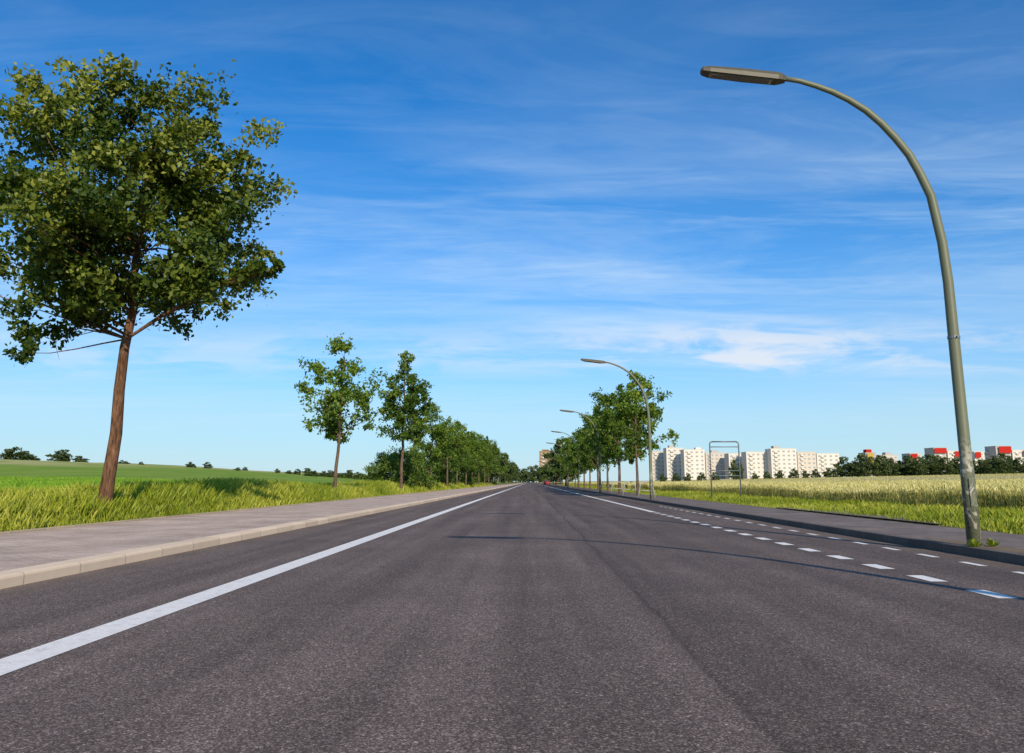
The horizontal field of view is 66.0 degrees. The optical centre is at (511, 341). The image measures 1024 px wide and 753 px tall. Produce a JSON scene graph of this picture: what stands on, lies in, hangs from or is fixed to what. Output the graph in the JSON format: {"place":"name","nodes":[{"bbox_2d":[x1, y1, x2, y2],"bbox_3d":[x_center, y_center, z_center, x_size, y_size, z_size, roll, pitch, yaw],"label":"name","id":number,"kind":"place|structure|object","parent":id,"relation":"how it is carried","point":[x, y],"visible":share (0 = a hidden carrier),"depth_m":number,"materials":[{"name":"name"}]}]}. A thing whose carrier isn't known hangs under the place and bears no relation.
{"place":"outdoors","nodes":[
{"label":"outdoors","id":0,"kind":"place"},
{"bbox_2d":[0,477,404,531],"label":"verge grass","id":1,"kind":"structure","parent":0,"point":[21,507],"depth_m":21.99,"materials":[{"name":"plant"}]},
{"bbox_2d":[0,483,520,570],"bbox_3d":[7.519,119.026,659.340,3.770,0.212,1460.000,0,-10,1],"label":"sidewalk","id":2,"kind":"structure","parent":0,"point":[25,549],"depth_m":14.66,"materials":[{"name":"concrete"}]},
{"bbox_2d":[341,479,494,493],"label":"verge grass","id":3,"kind":"structure","parent":0,"point":[406,489],"depth_m":79.54,"materials":[{"name":"plant"}]},
{"bbox_2d":[0,483,1023,752],"bbox_3d":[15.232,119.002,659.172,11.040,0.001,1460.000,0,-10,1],"label":"road","id":4,"kind":"structure","parent":0,"point":[528,617],"depth_m":4.99,"materials":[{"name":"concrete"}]},
{"bbox_2d":[0,483,525,675],"bbox_3d":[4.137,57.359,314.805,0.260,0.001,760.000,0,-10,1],"label":"edge line","id":5,"kind":"object","parent":4,"relation":"on","point":[11,663],"visible":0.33,"depth_m":6.11,"materials":[{"name":"paint"}]},
{"bbox_2d":[535,483,653,511],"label":"edge line","id":6,"kind":"object","parent":4,"relation":"on","point":[613,502],"visible":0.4,"depth_m":37.15,"materials":[{"name":"paint"}]},
{"bbox_2d":[538,483,1023,564],"bbox_3d":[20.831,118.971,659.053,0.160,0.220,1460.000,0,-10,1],"label":"kerb","id":7,"kind":"structure","parent":4,"relation":"on","point":[995,555],"depth_m":13.60,"materials":[{"name":"concrete"}]},
{"bbox_2d":[968,539,982,546],"bbox_3d":[6.363,2.786,10.870,0.238,0.126,0.226,0,-10,1],"label":"weed","id":8,"kind":"object","parent":7,"relation":"on","point":[973,542],"visible":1,"depth_m":10.82,"materials":[{"name":"green plant"}]},
{"bbox_2d":[661,514,1015,597],"bbox_3d":[4.438,3.119,11.770,0.180,0.001,28.860,0,-10,1],"label":"broken line","id":9,"kind":"object","parent":4,"relation":"on","point":[984,592],"visible":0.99,"depth_m":9.22,"materials":[{"name":"paint"}]},
{"bbox_2d":[693,512,1023,573],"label":"cycle lane line","id":10,"kind":"object","parent":4,"relation":"on","point":[881,547],"visible":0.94,"depth_m":12.18,"materials":[{"name":"paint"}]},
{"bbox_2d":[0,459,1023,534],"bbox_3d":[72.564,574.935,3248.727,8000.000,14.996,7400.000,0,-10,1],"label":"ground","id":11,"kind":"structure","parent":0,"point":[26,468],"depth_m":225.97,"materials":[{"name":"plant"}]},
{"bbox_2d":[0,448,14,459],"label":"distant tree","id":12,"kind":"object","parent":11,"relation":"on","point":[4,454],"visible":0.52,"depth_m":429.75,"materials":[{"name":"green plant"}]},
{"bbox_2d":[5,446,29,459],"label":"distant tree","id":13,"kind":"object","parent":11,"relation":"on","point":[13,449],"visible":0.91,"depth_m":428.69,"materials":[{"name":"green plant"}]},
{"bbox_2d":[16,450,31,459],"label":"distant tree","id":14,"kind":"object","parent":11,"relation":"on","point":[26,454],"visible":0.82,"depth_m":430.51,"materials":[{"name":"green plant"}]},
{"bbox_2d":[45,449,74,461],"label":"distant tree","id":15,"kind":"object","parent":11,"relation":"on","point":[61,455],"visible":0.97,"depth_m":429.37,"materials":[{"name":"green plant"}]},
{"bbox_2d":[72,456,90,461],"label":"distant tree","id":16,"kind":"object","parent":11,"relation":"on","point":[77,459],"visible":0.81,"depth_m":439.58,"materials":[{"name":"green plant"}]},
{"bbox_2d":[0,49,296,503],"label":"roadside tree","id":17,"kind":"object","parent":11,"relation":"on","point":[79,232],"visible":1,"depth_m":18.94,"materials":[{"name":"green plant"}]},
{"bbox_2d":[0,476,326,489],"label":"field crop","id":18,"kind":"object","parent":11,"relation":"on","point":[49,482],"visible":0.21,"depth_m":83.95,"materials":[{"name":"plant"}]},
{"bbox_2d":[0,483,514,534],"bbox_3d":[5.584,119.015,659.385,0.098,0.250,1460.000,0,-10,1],"label":"sidewalk edging","id":19,"kind":"object","parent":11,"relation":"on","point":[48,528],"visible":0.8,"depth_m":19.18,"materials":[{"name":"concrete"}]},
{"bbox_2d":[0,483,521,588],"bbox_3d":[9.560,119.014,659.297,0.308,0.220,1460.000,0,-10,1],"label":"kerb","id":20,"kind":"structure","parent":11,"relation":"on","point":[22,576],"depth_m":10.62,"materials":[{"name":"concrete"}]},
{"bbox_2d":[302,468,315,475],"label":"distant tree","id":21,"kind":"object","parent":11,"relation":"on","point":[307,472],"visible":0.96,"depth_m":514.82,"materials":[{"name":"green plant"}]},
{"bbox_2d":[294,333,391,489],"bbox_3d":[-9.192,4.005,42.041,4.466,8.816,5.125,-7,-13,36],"label":"roadside tree","id":22,"kind":"object","parent":11,"relation":"on","point":[333,403],"visible":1,"depth_m":41.62,"materials":[{"name":"green plant"}]},
{"bbox_2d":[341,470,355,477],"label":"distant tree","id":23,"kind":"object","parent":11,"relation":"on","point":[349,474],"visible":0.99,"depth_m":553.55,"materials":[{"name":"green plant"}]},
{"bbox_2d":[359,450,414,484],"bbox_3d":[-10.384,10.702,65.225,4.459,3.553,4.255,0,-10,1],"label":"shrub","id":24,"kind":"object","parent":11,"relation":"on","point":[375,474],"visible":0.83,"depth_m":64.69,"materials":[{"name":"green plant"}]},
{"bbox_2d":[362,350,436,487],"bbox_3d":[-8.440,6.202,61.727,4.744,11.544,5.946,8,-13,-37],"label":"roadside tree","id":25,"kind":"object","parent":11,"relation":"on","point":[412,400],"visible":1,"depth_m":61.52,"materials":[{"name":"green plant"}]},
{"bbox_2d":[372,446,428,486],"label":"shrub","id":26,"kind":"object","parent":11,"relation":"on","point":[411,469],"visible":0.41,"depth_m":68.33,"materials":[{"name":"green plant"}]},
{"bbox_2d":[377,443,442,488],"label":"shrub","id":27,"kind":"object","parent":11,"relation":"on","point":[415,452],"visible":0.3,"depth_m":73.95,"materials":[{"name":"green plant"}]},
{"bbox_2d":[409,404,457,483],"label":"roadside tree","id":28,"kind":"object","parent":11,"relation":"on","point":[440,434],"visible":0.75,"depth_m":81.05,"materials":[{"name":"green plant"}]},
{"bbox_2d":[416,451,460,485],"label":"tree","id":29,"kind":"object","parent":11,"relation":"on","point":[440,474],"visible":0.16,"depth_m":99.14,"materials":[{"name":"green plant"}]},
{"bbox_2d":[428,457,463,483],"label":"shrub","id":30,"kind":"object","parent":11,"relation":"on","point":[452,473],"visible":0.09,"depth_m":112.08,"materials":[{"name":"green plant"}]},
{"bbox_2d":[429,419,472,485],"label":"roadside tree","id":31,"kind":"object","parent":11,"relation":"on","point":[459,442],"visible":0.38,"depth_m":95.85,"materials":[{"name":"green plant"}]},
{"bbox_2d":[440,420,477,484],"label":"roadside tree","id":32,"kind":"object","parent":11,"relation":"on","point":[462,431],"visible":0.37,"depth_m":111.30,"materials":[{"name":"green plant"}]},
{"bbox_2d":[452,462,480,485],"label":"shrub","id":33,"kind":"object","parent":11,"relation":"on","point":[462,479],"visible":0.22,"depth_m":128.23,"materials":[{"name":"green plant"}]},
{"bbox_2d":[459,431,481,485],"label":"roadside tree","id":34,"kind":"object","parent":11,"relation":"on","point":[475,464],"visible":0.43,"depth_m":125.42,"materials":[{"name":"green plant"}]},
{"bbox_2d":[464,470,487,482],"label":"shrub","id":35,"kind":"object","parent":11,"relation":"on","point":[481,477],"visible":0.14,"depth_m":161.88,"materials":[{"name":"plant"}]},
{"bbox_2d":[464,430,490,482],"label":"roadside tree","id":36,"kind":"object","parent":11,"relation":"on","point":[485,453],"visible":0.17,"depth_m":141.46,"materials":[{"name":"green plant"}]},
{"bbox_2d":[468,434,493,484],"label":"roadside tree","id":37,"kind":"object","parent":11,"relation":"on","point":[481,438],"visible":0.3,"depth_m":156.36,"materials":[{"name":"green plant"}]},
{"bbox_2d":[481,435,499,483],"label":"roadside tree","id":38,"kind":"object","parent":11,"relation":"on","point":[495,450],"visible":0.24,"depth_m":171.93,"materials":[{"name":"green plant"}]},
{"bbox_2d":[485,442,499,484],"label":"roadside tree","id":39,"kind":"object","parent":11,"relation":"on","point":[495,469],"visible":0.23,"depth_m":189.29,"materials":[{"name":"green plant"}]},
{"bbox_2d":[483,455,509,483],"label":"roadside tree","id":40,"kind":"object","parent":11,"relation":"on","point":[496,475],"visible":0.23,"depth_m":206.61,"materials":[{"name":"green plant"}]},
{"bbox_2d":[498,453,517,483],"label":"roadside tree","id":41,"kind":"object","parent":11,"relation":"on","point":[510,470],"visible":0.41,"depth_m":306.69,"materials":[{"name":"green plant"}]},
{"bbox_2d":[507,462,520,482],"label":"roadside tree","id":42,"kind":"object","parent":11,"relation":"on","point":[516,478],"visible":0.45,"depth_m":472.24,"materials":[{"name":"green plant"}]},
{"bbox_2d":[518,468,527,482],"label":"woodland tree","id":43,"kind":"object","parent":11,"relation":"on","point":[522,471],"visible":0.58,"depth_m":627.49,"materials":[{"name":"green plant"}]},
{"bbox_2d":[522,466,534,482],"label":"woodland tree","id":44,"kind":"object","parent":11,"relation":"on","point":[528,473],"visible":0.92,"depth_m":603.56,"materials":[{"name":"green plant"}]},
{"bbox_2d":[529,464,540,482],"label":"woodland tree","id":45,"kind":"object","parent":11,"relation":"on","point":[535,473],"visible":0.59,"depth_m":601.43,"materials":[{"name":"green plant"}]},
{"bbox_2d":[539,449,551,482],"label":"apartment block","id":46,"kind":"structure","parent":11,"relation":"on","point":[542,459],"depth_m":692.41,"materials":[{"name":"beige brick"}]},
{"bbox_2d":[539,454,561,484],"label":"roadside tree","id":47,"kind":"object","parent":11,"relation":"on","point":[545,474],"visible":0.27,"depth_m":270.35,"materials":[{"name":"green plant"}]},
{"bbox_2d":[554,448,573,485],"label":"roadside tree","id":48,"kind":"object","parent":11,"relation":"on","point":[561,458],"visible":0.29,"depth_m":155.60,"materials":[{"name":"green plant"}]},
{"bbox_2d":[542,436,586,485],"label":"roadside tree","id":49,"kind":"object","parent":11,"relation":"on","point":[554,475],"visible":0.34,"depth_m":173.75,"materials":[{"name":"green plant"}]},
{"bbox_2d":[556,436,582,487],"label":"roadside tree","id":50,"kind":"object","parent":11,"relation":"on","point":[570,466],"visible":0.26,"depth_m":123.05,"materials":[{"name":"green plant"}]},
{"bbox_2d":[561,451,581,486],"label":"roadside tree","id":51,"kind":"object","parent":11,"relation":"on","point":[562,462],"visible":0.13,"depth_m":138.69,"materials":[{"name":"green plant"}]},
{"bbox_2d":[652,451,663,480],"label":"apartment block","id":52,"kind":"structure","parent":11,"relation":"on","point":[657,463],"depth_m":629.96,"materials":[{"name":"white concrete"}]},
{"bbox_2d":[663,445,682,479],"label":"apartment block","id":53,"kind":"structure","parent":11,"relation":"on","point":[672,459],"depth_m":610.82,"materials":[{"name":"white concrete"}]},
{"bbox_2d":[680,447,705,479],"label":"apartment block","id":54,"kind":"structure","parent":11,"relation":"on","point":[693,463],"depth_m":590.60,"materials":[{"name":"white concrete"}]},
{"bbox_2d":[705,450,726,478],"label":"apartment block","id":55,"kind":"structure","parent":11,"relation":"on","point":[717,461],"depth_m":629.17,"materials":[{"name":"white concrete"}]},
{"bbox_2d":[709,441,741,497],"bbox_3d":[10.627,6.547,39.236,1.508,3.112,0.068,0,-10,1],"label":"sign frame","id":56,"kind":"object","parent":11,"relation":"on","point":[711,475],"visible":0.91,"depth_m":39.24,"materials":[{"name":"metal"}]},
{"bbox_2d":[724,453,741,478],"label":"apartment block","id":57,"kind":"structure","parent":11,"relation":"on","point":[728,457],"depth_m":610.40,"materials":[{"name":"white concrete"}]},
{"bbox_2d":[728,459,738,479],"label":"distant tree","id":58,"kind":"object","parent":11,"relation":"on","point":[733,465],"visible":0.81,"depth_m":404.26,"materials":[{"name":"green plant"}]},
{"bbox_2d":[736,462,743,479],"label":"distant tree","id":59,"kind":"object","parent":11,"relation":"on","point":[742,472],"visible":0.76,"depth_m":403.22,"materials":[{"name":"green plant"}]},
{"bbox_2d":[741,452,767,478],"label":"apartment block","id":60,"kind":"structure","parent":11,"relation":"on","point":[754,462],"depth_m":589.46,"materials":[{"name":"white concrete"}]},
{"bbox_2d":[765,446,797,477],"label":"apartment block","id":61,"kind":"structure","parent":11,"relation":"on","point":[784,460],"depth_m":579.53,"materials":[{"name":"white concrete"}]},
{"bbox_2d":[788,468,799,478],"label":"distant tree","id":62,"kind":"object","parent":11,"relation":"on","point":[794,473],"visible":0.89,"depth_m":387.31,"materials":[{"name":"green plant"}]},
{"bbox_2d":[796,452,816,477],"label":"apartment block","id":63,"kind":"structure","parent":11,"relation":"on","point":[806,461],"depth_m":588.48,"materials":[{"name":"white concrete"}]},
{"bbox_2d":[810,469,820,477],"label":"distant tree","id":64,"kind":"object","parent":11,"relation":"on","point":[815,474],"visible":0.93,"depth_m":405.75,"materials":[{"name":"green plant"}]},
{"bbox_2d":[822,468,831,476],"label":"distant tree","id":65,"kind":"object","parent":11,"relation":"on","point":[827,473],"visible":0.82,"depth_m":402.67,"materials":[{"name":"green plant"}]},
{"bbox_2d":[816,453,839,476],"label":"apartment block","id":66,"kind":"structure","parent":11,"relation":"on","point":[824,461],"depth_m":598.07,"materials":[{"name":"white concrete"}]},
{"bbox_2d":[829,464,845,476],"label":"distant tree","id":67,"kind":"object","parent":11,"relation":"on","point":[839,470],"visible":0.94,"depth_m":387.64,"materials":[{"name":"green plant"}]},
{"bbox_2d":[833,456,849,476],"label":"distant tree","id":68,"kind":"object","parent":11,"relation":"on","point":[842,461],"visible":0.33,"depth_m":413.22,"materials":[{"name":"green plant"}]},
{"bbox_2d":[844,461,858,476],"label":"distant tree","id":69,"kind":"object","parent":11,"relation":"on","point":[848,470],"visible":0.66,"depth_m":400.99,"materials":[{"name":"green plant"}]},
{"bbox_2d":[851,454,878,476],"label":"distant tree","id":70,"kind":"object","parent":11,"relation":"on","point":[866,465],"visible":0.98,"depth_m":376.11,"materials":[{"name":"green plant"}]},
{"bbox_2d":[858,449,875,476],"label":"apartment block","id":71,"kind":"structure","parent":11,"relation":"on","point":[868,452],"depth_m":627.88,"materials":[{"name":"yellow concrete"}]},
{"bbox_2d":[871,454,891,476],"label":"distant tree","id":72,"kind":"object","parent":11,"relation":"on","point":[881,468],"visible":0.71,"depth_m":384.23,"materials":[{"name":"green plant"}]},
{"bbox_2d":[876,452,897,462],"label":"apartment block","id":73,"kind":"structure","parent":11,"relation":"on","point":[889,455],"depth_m":627.21,"materials":[{"name":"white concrete"}]},
{"bbox_2d":[884,457,904,476],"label":"distant tree","id":74,"kind":"object","parent":11,"relation":"on","point":[893,468],"visible":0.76,"depth_m":392.67,"materials":[{"name":"green plant"}]},
{"bbox_2d":[896,455,918,475],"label":"distant tree","id":75,"kind":"object","parent":11,"relation":"on","point":[903,470],"visible":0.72,"depth_m":399.95,"materials":[{"name":"green plant"}]},
{"bbox_2d":[902,453,920,463],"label":"apartment block","id":76,"kind":"structure","parent":11,"relation":"on","point":[913,455],"depth_m":626.92,"materials":[{"name":"white concrete"}]},
{"bbox_2d":[906,457,929,475],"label":"distant tree","id":77,"kind":"object","parent":11,"relation":"on","point":[916,469],"visible":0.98,"depth_m":388.47,"materials":[{"name":"green plant"}]},
{"bbox_2d":[915,454,937,475],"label":"distant tree","id":78,"kind":"object","parent":11,"relation":"on","point":[932,467],"visible":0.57,"depth_m":399.03,"materials":[{"name":"green plant"}]},
{"bbox_2d":[924,447,946,463],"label":"apartment block","id":79,"kind":"structure","parent":11,"relation":"on","point":[939,451],"depth_m":587.50,"materials":[{"name":"red concrete"}]},
{"bbox_2d":[927,455,944,475],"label":"distant tree","id":80,"kind":"object","parent":11,"relation":"on","point":[936,459],"visible":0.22,"depth_m":403.65,"materials":[{"name":"green plant"}]},
{"bbox_2d":[936,457,957,475],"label":"distant tree","id":81,"kind":"object","parent":11,"relation":"on","point":[948,467],"visible":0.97,"depth_m":388.13,"materials":[{"name":"green plant"}]},
{"bbox_2d":[945,458,959,474],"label":"distant tree","id":82,"kind":"object","parent":11,"relation":"on","point":[955,461],"visible":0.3,"depth_m":406.76,"materials":[{"name":"green plant"}]},
{"bbox_2d":[946,451,959,462],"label":"apartment block","id":83,"kind":"structure","parent":11,"relation":"on","point":[952,454],"depth_m":586.98,"materials":[{"name":"white concrete"}]},
{"bbox_2d":[972,451,988,465],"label":"apartment block","id":84,"kind":"structure","parent":11,"relation":"on","point":[980,455],"depth_m":586.41,"materials":[{"name":"white concrete"}]},
{"bbox_2d":[977,460,992,474],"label":"distant tree","id":85,"kind":"object","parent":11,"relation":"on","point":[983,469],"visible":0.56,"depth_m":395.39,"materials":[{"name":"green plant"}]},
{"bbox_2d":[985,446,1011,462],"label":"apartment block","id":86,"kind":"structure","parent":11,"relation":"on","point":[995,450],"depth_m":577.09,"materials":[{"name":"red concrete"}]},
{"bbox_2d":[987,452,1016,473],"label":"distant tree","id":87,"kind":"object","parent":11,"relation":"on","point":[999,463],"visible":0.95,"depth_m":380.06,"materials":[{"name":"green plant"}]},
{"bbox_2d":[1011,450,1023,471],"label":"apartment block","id":88,"kind":"structure","parent":11,"relation":"on","point":[1017,453],"depth_m":576.32,"materials":[{"name":"white concrete"}]},
{"bbox_2d":[1012,457,1023,473],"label":"distant tree","id":89,"kind":"object","parent":11,"relation":"on","point":[1015,462],"visible":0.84,"depth_m":392.93,"materials":[{"name":"green plant"}]},
{"bbox_2d":[0,0,1023,481],"label":"sky","id":90,"kind":"structure","parent":0,"point":[504,196],"materials":[{"name":"blue"}]},
{"bbox_2d":[540,483,1023,553],"bbox_3d":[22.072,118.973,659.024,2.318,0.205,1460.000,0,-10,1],"label":"sidewalk","id":91,"kind":"structure","parent":0,"point":[922,531],"depth_m":17.70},
{"bbox_2d":[551,431,579,488],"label":"street lamp","id":92,"kind":"object","parent":91,"relation":"on","point":[578,460],"visible":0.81,"depth_m":100.05,"materials":[{"name":"metal"}]},
{"bbox_2d":[560,410,600,491],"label":"street lamp","id":93,"kind":"object","parent":91,"relation":"on","point":[598,445],"visible":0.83,"depth_m":70.58,"materials":[{"name":"metal"}]},
{"bbox_2d":[563,428,598,488],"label":"roadside tree","id":94,"kind":"object","parent":91,"relation":"on","point":[576,465],"visible":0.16,"depth_m":111.41,"materials":[{"name":"green plant"}]},
{"bbox_2d":[569,423,596,488],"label":"roadside tree","id":95,"kind":"object","parent":91,"relation":"on","point":[573,448],"visible":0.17,"depth_m":99.29,"materials":[{"name":"green plant"}]},
{"bbox_2d":[576,412,622,489],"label":"roadside tree","id":96,"kind":"object","parent":91,"relation":"on","point":[584,460],"visible":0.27,"depth_m":87.78,"materials":[{"name":"green plant"}]},
{"bbox_2d":[576,400,628,491],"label":"roadside tree","id":97,"kind":"object","parent":91,"relation":"on","point":[596,452],"visible":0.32,"depth_m":75.75,"materials":[{"name":"green plant"}]},
{"bbox_2d":[586,383,648,492],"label":"roadside tree","id":98,"kind":"object","parent":91,"relation":"on","point":[603,398],"visible":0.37,"depth_m":65.14,"materials":[{"name":"green plant"}]},
{"bbox_2d":[581,359,653,499],"bbox_3d":[5.480,4.604,41.223,3.663,7.454,0.240,0,-10,1],"label":"street lamp","id":99,"kind":"object","parent":91,"relation":"on","point":[649,432],"visible":0.98,"depth_m":41.19,"materials":[{"name":"metal"}]},
{"bbox_2d":[596,369,679,495],"bbox_3d":[8.428,6.253,53.705,5.588,8.912,4.636,4,-11,-23],"label":"roadside tree","id":100,"kind":"object","parent":91,"relation":"on","point":[638,413],"visible":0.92,"depth_m":53.36,"materials":[{"name":"green plant"}]},
{"bbox_2d":[700,66,983,546],"bbox_3d":[4.823,-0.663,11.798,3.663,7.454,0.240,0,-10,1],"label":"street lamp","id":101,"kind":"object","parent":91,"relation":"on","point":[967,471],"visible":0.94,"depth_m":11.77,"materials":[{"name":"metal"}]},
{"bbox_2d":[968,478,976,506],"bbox_3d":[6.532,2.146,11.167,0.090,0.400,0.022,0,-10,1],"label":"access door","id":102,"kind":"structure","parent":101,"relation":"in","point":[971,481],"depth_m":11.16,"materials":[{"name":"paint"}]},
{"bbox_2d":[927,538,1023,552],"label":"dirt patch","id":103,"kind":"object","parent":91,"relation":"on","point":[1009,549],"visible":0.68,"depth_m":10.89,"materials":[{"name":"soil"}]},
{"bbox_2d":[986,538,999,546],"bbox_3d":[6.723,2.816,11.047,0.197,0.128,0.275,-4,-11,23],"label":"weed","id":104,"kind":"object","parent":103,"relation":"on","point":[992,543],"visible":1,"depth_m":11.02,"materials":[{"name":"green plant"}]},
{"bbox_2d":[557,484,1023,534],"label":"verge grass","id":105,"kind":"structure","parent":0,"point":[1003,520],"depth_m":21.85,"materials":[{"name":"plant"}]},
{"bbox_2d":[561,473,1023,511],"bbox_3d":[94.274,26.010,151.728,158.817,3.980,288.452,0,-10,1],"label":"wheat field","id":106,"kind":"structure","parent":0,"point":[913,492],"depth_m":35.13,"materials":[{"name":"plant"}]},
{"bbox_2d":[778,507,942,523],"bbox_3d":[9.668,4.761,21.795,1.450,0.012,11.000,0,-10,1],"label":"paved apron","id":107,"kind":"object","parent":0,"point":[867,515],"visible":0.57,"depth_m":20.35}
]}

